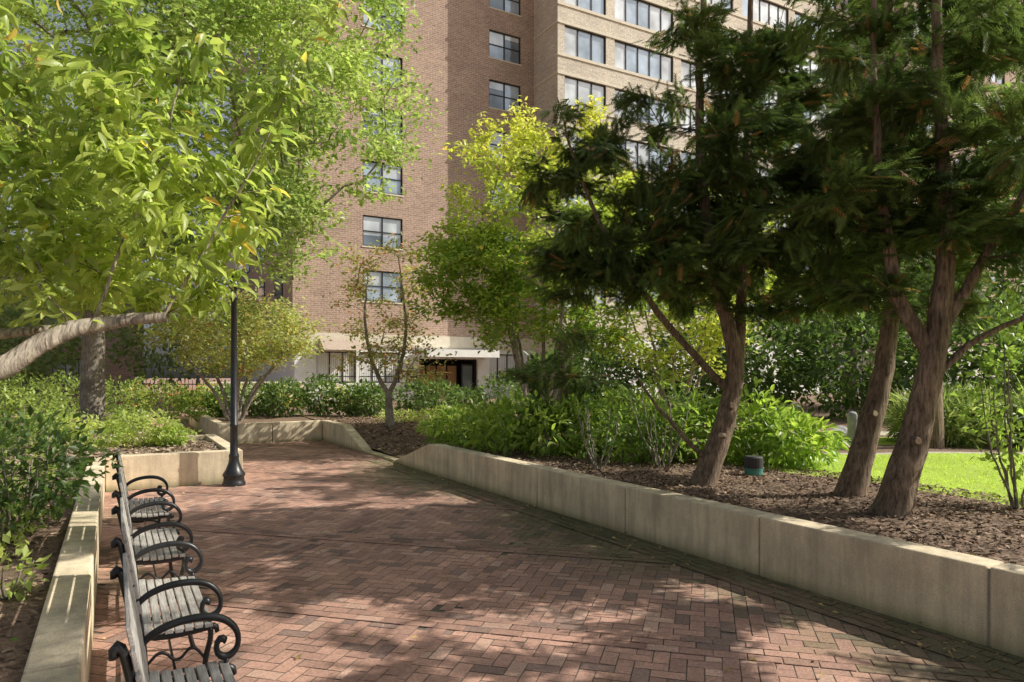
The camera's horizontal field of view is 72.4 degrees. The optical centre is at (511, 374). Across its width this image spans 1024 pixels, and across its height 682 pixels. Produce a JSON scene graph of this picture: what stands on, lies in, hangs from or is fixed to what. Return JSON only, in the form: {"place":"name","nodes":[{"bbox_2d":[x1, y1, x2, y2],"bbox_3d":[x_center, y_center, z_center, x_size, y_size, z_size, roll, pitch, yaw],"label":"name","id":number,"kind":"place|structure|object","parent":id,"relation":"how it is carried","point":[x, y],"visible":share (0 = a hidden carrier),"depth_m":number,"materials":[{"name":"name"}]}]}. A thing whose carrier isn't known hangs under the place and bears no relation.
{"place":"outdoors","nodes":[
{"label":"outdoors","id":0,"kind":"place"},
{"bbox_2d":[2,411,142,435],"bbox_3d":[-18.978,1.400,17.971,16.750,0.040,12.000,0,0,-30],"label":"planting bed","id":1,"kind":"object","parent":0,"point":[75,423],"visible":0.04,"depth_m":20.89,"materials":[{"name":"brown soil"}]},
{"bbox_2d":[0,377,41,421],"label":"azalea shrub","id":2,"kind":"object","parent":1,"relation":"on","point":[12,396],"visible":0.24,"depth_m":20.22,"materials":[{"name":"green plant"}]},
{"bbox_2d":[0,369,75,421],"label":"azalea shrub","id":3,"kind":"object","parent":1,"relation":"on","point":[34,376],"visible":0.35,"depth_m":21.00,"materials":[{"name":"green plant"}]},
{"bbox_2d":[38,370,107,415],"bbox_3d":[-14.385,0.621,22.957,1.999,1.696,2.284,0,0,-37],"label":"azalea shrub","id":4,"kind":"object","parent":1,"relation":"on","point":[76,384],"visible":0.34,"depth_m":22.70,"materials":[{"name":"green plant"}]},
{"bbox_2d":[105,375,152,417],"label":"azalea shrub","id":5,"kind":"object","parent":1,"relation":"on","point":[126,397],"visible":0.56,"depth_m":21.89,"materials":[{"name":"green plant"}]},
{"bbox_2d":[0,0,447,427],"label":"pin oak tree","id":6,"kind":"object","parent":1,"relation":"on","point":[241,22],"visible":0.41,"depth_m":16.41,"materials":[{"name":"green plant"}]},
{"bbox_2d":[0,0,230,377],"label":"sky","id":7,"kind":"structure","parent":0,"point":[176,375],"materials":[{"name":"white"}]},
{"bbox_2d":[0,378,398,631],"bbox_3d":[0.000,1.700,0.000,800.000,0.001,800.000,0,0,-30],"label":"ground","id":8,"kind":"structure","parent":0,"point":[194,388],"depth_m":46.67,"materials":[{"name":"soil"}]},
{"bbox_2d":[0,465,85,681],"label":"planting bed","id":9,"kind":"object","parent":8,"relation":"on","point":[19,652],"visible":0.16,"depth_m":3.86,"materials":[{"name":"brown soil"}]},
{"bbox_2d":[0,396,26,483],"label":"andromeda shrub","id":10,"kind":"object","parent":9,"relation":"on","point":[1,400],"visible":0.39,"depth_m":5.93,"materials":[{"name":"green plant"}]},
{"bbox_2d":[0,531,51,600],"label":"azalea shrub","id":11,"kind":"object","parent":9,"relation":"on","point":[17,592],"visible":0.89,"depth_m":3.89,"materials":[{"name":"green plant"}]},
{"bbox_2d":[0,500,51,546],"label":"azalea shrub","id":12,"kind":"object","parent":9,"relation":"on","point":[18,532],"visible":0.77,"depth_m":5.20,"materials":[{"name":"green plant"}]},
{"bbox_2d":[0,450,56,493],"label":"azalea shrub","id":13,"kind":"object","parent":9,"relation":"on","point":[14,471],"visible":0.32,"depth_m":7.45,"materials":[{"name":"green plant"}]},
{"bbox_2d":[0,395,123,538],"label":"andromeda shrub","id":14,"kind":"object","parent":9,"relation":"on","point":[36,483],"visible":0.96,"depth_m":5.38,"materials":[{"name":"green plant"}]},
{"bbox_2d":[0,0,372,379],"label":"cherry tree","id":15,"kind":"object","parent":9,"relation":"on","point":[110,112],"visible":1,"depth_m":4.07,"materials":[{"name":"green plant"}]},
{"bbox_2d":[20,457,104,681],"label":"planter retaining wall","id":16,"kind":"structure","parent":8,"relation":"on","point":[61,648],"depth_m":3.74,"materials":[{"name":"concrete"}]},
{"bbox_2d":[0,259,143,397],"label":"neighbouring brick building","id":17,"kind":"structure","parent":8,"relation":"on","point":[114,371],"depth_m":53.78,"materials":[{"name":"brown brick"}]},
{"bbox_2d":[9,410,156,441],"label":"planter retaining wall","id":18,"kind":"structure","parent":8,"relation":"on","point":[94,436],"depth_m":16.21,"materials":[{"name":"concrete"}]},
{"bbox_2d":[3,440,218,464],"bbox_3d":[-12.107,1.260,8.640,15.680,0.040,3.185,0,0,-30],"label":"planting bed","id":19,"kind":"object","parent":8,"relation":"on","point":[204,443],"visible":0.2,"depth_m":11.93,"materials":[{"name":"brown soil"}]},
{"bbox_2d":[0,373,76,455],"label":"azalea shrub","id":20,"kind":"object","parent":19,"relation":"on","point":[22,402],"visible":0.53,"depth_m":11.11,"materials":[{"name":"green plant"}]},
{"bbox_2d":[0,372,87,444],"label":"azalea shrub","id":21,"kind":"object","parent":19,"relation":"on","point":[43,386],"visible":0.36,"depth_m":12.58,"materials":[{"name":"green plant"}]},
{"bbox_2d":[12,404,92,448],"bbox_3d":[-7.813,0.895,12.024,1.230,0.873,1.091,0,0,0],"label":"azalea shrub","id":22,"kind":"object","parent":19,"relation":"on","point":[69,418],"visible":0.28,"depth_m":11.95,"materials":[{"name":"green plant"}]},
{"bbox_2d":[70,414,133,448],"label":"azalea shrub","id":23,"kind":"object","parent":19,"relation":"on","point":[117,434],"visible":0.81,"depth_m":11.97,"materials":[{"name":"green plant"}]},
{"bbox_2d":[95,405,152,437],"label":"azalea shrub","id":24,"kind":"object","parent":19,"relation":"on","point":[117,414],"visible":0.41,"depth_m":13.51,"materials":[{"name":"green plant"}]},
{"bbox_2d":[110,408,186,446],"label":"azalea shrub","id":25,"kind":"object","parent":19,"relation":"on","point":[143,440],"visible":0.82,"depth_m":12.35,"materials":[{"name":"green plant"}]},
{"bbox_2d":[128,376,200,425],"bbox_3d":[-10.413,0.776,21.050,1.706,1.472,1.897,0,0,35],"label":"azalea shrub","id":26,"kind":"object","parent":19,"relation":"on","point":[163,388],"visible":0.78,"depth_m":20.84,"materials":[{"name":"green plant"}]},
{"bbox_2d":[145,422,201,446],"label":"azalea shrub","id":27,"kind":"object","parent":19,"relation":"on","point":[178,440],"visible":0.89,"depth_m":12.45,"materials":[{"name":"green plant"}]},
{"bbox_2d":[0,253,242,397],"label":"distant trees","id":28,"kind":"object","parent":8,"relation":"on","point":[44,367],"visible":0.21,"depth_m":41.27,"materials":[{"name":"green plant"}]},
{"bbox_2d":[7,434,242,491],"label":"planter retaining wall","id":29,"kind":"structure","parent":8,"relation":"on","point":[179,469],"depth_m":10.64,"materials":[{"name":"concrete"}]},
{"bbox_2d":[3,376,260,415],"bbox_3d":[-22.546,0.875,23.431,28.060,1.650,0.140,0,0,-30],"label":"iron fence","id":30,"kind":"object","parent":8,"relation":"on","point":[188,384],"visible":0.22,"depth_m":27.61,"materials":[{"name":"black metal"}]},
{"bbox_2d":[115,380,382,407],"bbox_3d":[-10.300,0.854,28.170,10.339,1.357,2.761,0,0,0],"label":"hedge","id":31,"kind":"object","parent":8,"relation":"on","point":[204,387],"visible":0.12,"depth_m":27.79,"materials":[{"name":"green plant"}]},
{"bbox_2d":[186,407,312,422],"bbox_3d":[-8.848,1.260,22.863,2.500,0.040,11.500,0,0,-30],"label":"planting bed","id":32,"kind":"object","parent":8,"relation":"on","point":[252,418],"visible":0.19,"depth_m":20.12,"materials":[{"name":"brown soil"}]},
{"bbox_2d":[172,385,221,423],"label":"azalea shrub","id":33,"kind":"object","parent":32,"relation":"on","point":[192,412],"visible":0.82,"depth_m":20.75,"materials":[{"name":"green plant"}]},
{"bbox_2d":[198,379,247,416],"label":"rhododendron shrub","id":34,"kind":"object","parent":32,"relation":"on","point":[219,410],"visible":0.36,"depth_m":21.16,"materials":[{"name":"green plant"}]},
{"bbox_2d":[120,283,342,420],"bbox_3d":[-7.350,-0.573,19.142,5.198,3.993,4.588,0,0,20],"label":"dogwood tree","id":35,"kind":"object","parent":32,"relation":"on","point":[268,351],"visible":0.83,"depth_m":18.63,"materials":[{"name":"green plant"}]},
{"bbox_2d":[239,381,285,416],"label":"rhododendron shrub","id":36,"kind":"object","parent":32,"relation":"on","point":[253,408],"visible":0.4,"depth_m":21.27,"materials":[{"name":"green plant"}]},
{"bbox_2d":[255,376,312,416],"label":"rhododendron shrub","id":37,"kind":"object","parent":32,"relation":"on","point":[281,406],"visible":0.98,"depth_m":20.77,"materials":[{"name":"green plant"}]},
{"bbox_2d":[206,382,303,414],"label":"garden wall","id":38,"kind":"structure","parent":8,"relation":"on","point":[253,383],"depth_m":28.43,"materials":[{"name":"brick"}]},
{"bbox_2d":[189,410,321,443],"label":"planter retaining wall","id":39,"kind":"structure","parent":8,"relation":"on","point":[268,432],"depth_m":17.74,"materials":[{"name":"concrete"}]},
{"bbox_2d":[321,420,372,451],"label":"planter retaining wall","id":40,"kind":"structure","parent":8,"relation":"on","point":[344,434],"depth_m":16.66,"materials":[{"name":"concrete"}]},
{"bbox_2d":[231,0,1023,400],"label":"walls","id":41,"kind":"structure","parent":8,"relation":"on","point":[455,64],"depth_m":37.36,"materials":[{"name":"brown brick"}]},
{"bbox_2d":[244,0,1023,398],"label":"windows and doors","id":42,"kind":"structure","parent":41,"relation":"attached to","point":[592,48],"depth_m":38.88,"materials":[{"name":"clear glass"}]},
{"bbox_2d":[275,393,1023,565],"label":"planting bed","id":43,"kind":"object","parent":8,"relation":"on","point":[886,448],"visible":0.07,"depth_m":8.17,"materials":[{"name":"brown soil"}]},
{"bbox_2d":[297,372,341,418],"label":"rhododendron shrub","id":44,"kind":"object","parent":43,"relation":"on","point":[317,410],"visible":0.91,"depth_m":21.36,"materials":[{"name":"green plant"}]},
{"bbox_2d":[330,378,375,415],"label":"rhododendron shrub","id":45,"kind":"object","parent":43,"relation":"on","point":[344,409],"visible":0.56,"depth_m":21.24,"materials":[{"name":"green plant"}]},
{"bbox_2d":[344,377,394,416],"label":"rhododendron shrub","id":46,"kind":"object","parent":43,"relation":"on","point":[359,405],"visible":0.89,"depth_m":20.79,"materials":[{"name":"green plant"}]},
{"bbox_2d":[322,232,455,426],"bbox_3d":[-3.047,-1.110,17.327,3.076,5.028,2.501,0,0,-25],"label":"dogwood tree","id":47,"kind":"object","parent":43,"relation":"on","point":[389,412],"visible":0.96,"depth_m":17.16,"materials":[{"name":"green plant"}]},
{"bbox_2d":[373,408,427,421],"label":"groundcover plants","id":48,"kind":"object","parent":43,"relation":"on","point":[405,417],"visible":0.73,"depth_m":18.76,"materials":[{"name":"green plant"}]},
{"bbox_2d":[393,374,439,415],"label":"rhododendron shrub","id":49,"kind":"object","parent":43,"relation":"on","point":[414,405],"visible":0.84,"depth_m":21.73,"materials":[{"name":"green plant"}]},
{"bbox_2d":[407,405,455,420],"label":"groundcover plants","id":50,"kind":"object","parent":43,"relation":"on","point":[424,413],"visible":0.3,"depth_m":18.39,"materials":[{"name":"green plant"}]},
{"bbox_2d":[413,415,461,436],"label":"groundcover plants","id":51,"kind":"object","parent":43,"relation":"on","point":[422,431],"visible":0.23,"depth_m":14.51,"materials":[{"name":"green plant"}]},
{"bbox_2d":[410,376,466,413],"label":"rhododendron shrub","id":52,"kind":"object","parent":43,"relation":"on","point":[443,385],"visible":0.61,"depth_m":22.26,"materials":[{"name":"green plant"}]},
{"bbox_2d":[421,404,472,415],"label":"groundcover plants","id":53,"kind":"object","parent":43,"relation":"on","point":[445,406],"visible":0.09,"depth_m":19.38,"materials":[{"name":"green plant"}]},
{"bbox_2d":[442,384,486,410],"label":"rhododendron shrub","id":54,"kind":"object","parent":43,"relation":"on","point":[470,392],"visible":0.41,"depth_m":23.78,"materials":[{"name":"green plant"}]},
{"bbox_2d":[472,369,533,409],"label":"rhododendron shrub","id":55,"kind":"object","parent":43,"relation":"on","point":[493,387],"visible":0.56,"depth_m":22.76,"materials":[{"name":"green plant"}]},
{"bbox_2d":[0,414,1023,671],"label":"mulch chips","id":56,"kind":"object","parent":43,"relation":"on","point":[618,466],"visible":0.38,"depth_m":7.21,"materials":[{"name":"brown wood"}]},
{"bbox_2d":[402,94,702,406],"bbox_3d":[0.945,-2.540,16.035,6.792,7.928,4.855,0,0,0],"label":"crape myrtle tree","id":57,"kind":"object","parent":43,"relation":"on","point":[500,293],"visible":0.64,"depth_m":15.44,"materials":[{"name":"green plant"}]},
{"bbox_2d":[496,319,618,450],"bbox_3d":[0.817,0.252,11.260,1.881,2.304,2.105,0,0,-24],"label":"cypress tree","id":58,"kind":"object","parent":43,"relation":"on","point":[561,360],"visible":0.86,"depth_m":10.99,"materials":[{"name":"green plant"}]},
{"bbox_2d":[100,443,1022,681],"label":"fallen leaves","id":59,"kind":"object","parent":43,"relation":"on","point":[727,668],"visible":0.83,"depth_m":6.10,"materials":[{"name":"brown plant"}]},
{"bbox_2d":[559,384,631,469],"bbox_3d":[1.101,0.692,9.284,0.942,1.148,0.915,0,0,0],"label":"burning bush shrub","id":60,"kind":"object","parent":43,"relation":"on","point":[592,456],"visible":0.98,"depth_m":9.25,"materials":[{"name":"green plant"}]},
{"bbox_2d":[415,368,850,469],"bbox_3d":[1.552,0.665,11.445,7.015,1.587,3.771,0,0,19],"label":"hydrangea hedge","id":61,"kind":"object","parent":43,"relation":"on","point":[511,434],"visible":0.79,"depth_m":10.34,"materials":[{"name":"green plant"}]},
{"bbox_2d":[614,366,715,466],"bbox_3d":[2.120,0.585,9.522,1.388,1.420,0.991,0,0,0],"label":"burning bush shrub","id":62,"kind":"object","parent":43,"relation":"on","point":[670,455],"visible":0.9,"depth_m":9.47,"materials":[{"name":"green plant"}]},
{"bbox_2d":[505,0,859,486],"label":"cypress tree","id":63,"kind":"object","parent":43,"relation":"on","point":[666,263],"visible":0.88,"depth_m":7.65,"materials":[{"name":"green plant"}]},
{"bbox_2d":[587,166,803,415],"bbox_3d":[4.293,-1.915,17.811,6.624,6.675,4.837,0,0,0],"label":"crape myrtle tree","id":64,"kind":"object","parent":43,"relation":"on","point":[708,323],"visible":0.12,"depth_m":17.45,"materials":[{"name":"green plant"}]},
{"bbox_2d":[744,455,762,475],"bbox_3d":[3.020,1.145,8.750,0.230,0.271,0.230,0,0,0],"label":"well cap","id":65,"kind":"object","parent":43,"relation":"on","point":[753,464],"visible":0.91,"depth_m":8.66,"materials":[{"name":"green plastic"}]},
{"bbox_2d":[514,241,1023,419],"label":"background evergreens","id":66,"kind":"object","parent":43,"relation":"on","point":[812,369],"visible":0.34,"depth_m":20.11,"materials":[{"name":"green plant"}]},
{"bbox_2d":[830,426,846,439],"bbox_3d":[6.340,1.151,13.605,0.488,0.336,0.356,0,0,0],"label":"grey rock","id":67,"kind":"object","parent":43,"relation":"on","point":[843,429],"visible":0.3,"depth_m":13.51,"materials":[{"name":"grey stone"}]},
{"bbox_2d":[761,128,926,407],"bbox_3d":[12.968,-4.041,26.965,8.275,10.923,8.048,0,0,-27],"label":"shade tree","id":68,"kind":"object","parent":43,"relation":"on","point":[852,353],"visible":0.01,"depth_m":26.78,"materials":[{"name":"green plant"}]},
{"bbox_2d":[847,412,857,442],"bbox_3d":[6.320,0.990,13.000,0.180,0.620,0.180,0,0,0],"label":"bollard light","id":69,"kind":"object","parent":43,"relation":"on","point":[852,418],"visible":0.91,"depth_m":12.93,"materials":[{"name":"grey metal"}]},
{"bbox_2d":[703,0,1023,516],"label":"cypress tree","id":70,"kind":"object","parent":43,"relation":"on","point":[990,43],"visible":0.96,"depth_m":6.23,"materials":[{"name":"green plant"}]},
{"bbox_2d":[737,0,1023,448],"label":"cypress tree","id":71,"kind":"object","parent":43,"relation":"on","point":[937,439],"visible":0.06,"depth_m":11.81,"materials":[{"name":"green plant"}]},
{"bbox_2d":[751,0,1022,497],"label":"cypress tree","id":72,"kind":"object","parent":43,"relation":"on","point":[854,477],"visible":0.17,"depth_m":7.33,"materials":[{"name":"green plant"}]},
{"bbox_2d":[880,378,1017,449],"bbox_3d":[8.045,0.827,12.843,2.559,1.685,2.482,0,0,45],"label":"lilyturf clump","id":73,"kind":"object","parent":43,"relation":"on","point":[954,435],"visible":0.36,"depth_m":12.38,"materials":[{"name":"green plant"}]},
{"bbox_2d":[919,75,1023,318],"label":"shade tree","id":74,"kind":"object","parent":43,"relation":"on","point":[1012,194],"visible":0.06,"depth_m":26.26,"materials":[{"name":"green plant"}]},
{"bbox_2d":[949,285,1023,509],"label":"burning bush shrub","id":75,"kind":"object","parent":43,"relation":"on","point":[1008,428],"visible":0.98,"depth_m":6.62,"materials":[{"name":"green plant"}]},
{"bbox_2d":[979,377,1023,448],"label":"lilyturf clump","id":76,"kind":"object","parent":43,"relation":"on","point":[1019,397],"visible":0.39,"depth_m":12.22,"materials":[{"name":"green plant"}]},
{"bbox_2d":[364,450,990,645],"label":"wall joints and curb","id":77,"kind":"object","parent":8,"relation":"on","point":[381,455],"visible":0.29,"depth_m":5.91,"materials":[{"name":"concrete"}]},
{"bbox_2d":[394,443,1023,657],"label":"planter retaining wall","id":78,"kind":"structure","parent":8,"relation":"on","point":[941,590],"depth_m":5.63,"materials":[{"name":"concrete"}]},
{"bbox_2d":[89,417,1023,681],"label":"brick path","id":79,"kind":"structure","parent":0,"point":[397,665],"depth_m":5.24,"materials":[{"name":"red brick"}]},
{"bbox_2d":[112,448,174,562],"bbox_3d":[-3.506,1.219,6.645,0.499,0.984,0.980,0,0,-30],"label":"park bench","id":80,"kind":"object","parent":79,"relation":"on","point":[159,515],"visible":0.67,"depth_m":6.35,"materials":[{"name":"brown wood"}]},
{"bbox_2d":[112,467,192,591],"bbox_3d":[-2.687,1.219,5.202,0.499,0.984,0.980,0,0,-30],"label":"park bench","id":81,"kind":"object","parent":79,"relation":"on","point":[171,555],"visible":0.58,"depth_m":4.91,"materials":[{"name":"grey wood"}]},
{"bbox_2d":[111,497,222,677],"bbox_3d":[-1.916,1.219,3.845,0.499,0.984,0.980,0,0,-30],"label":"park bench","id":82,"kind":"object","parent":79,"relation":"on","point":[141,587],"visible":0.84,"depth_m":3.58,"materials":[{"name":"grey wood"}]},
{"bbox_2d":[108,553,240,681],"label":"park bench","id":83,"kind":"object","parent":79,"relation":"on","point":[137,670],"visible":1,"depth_m":2.85,"materials":[{"name":"grey wood"}]},
{"bbox_2d":[222,246,245,486],"bbox_3d":[-4.279,-0.251,10.772,0.350,3.902,0.350,0,0,0],"label":"street lamp","id":84,"kind":"object","parent":79,"relation":"on","point":[233,474],"visible":0.59,"depth_m":10.73,"materials":[{"name":"black metal"}]},
{"bbox_2d":[724,452,1023,501],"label":"lawn grass","id":85,"kind":"structure","parent":0,"point":[952,466],"depth_m":9.18,"materials":[{"name":"green plant"}]}
]}

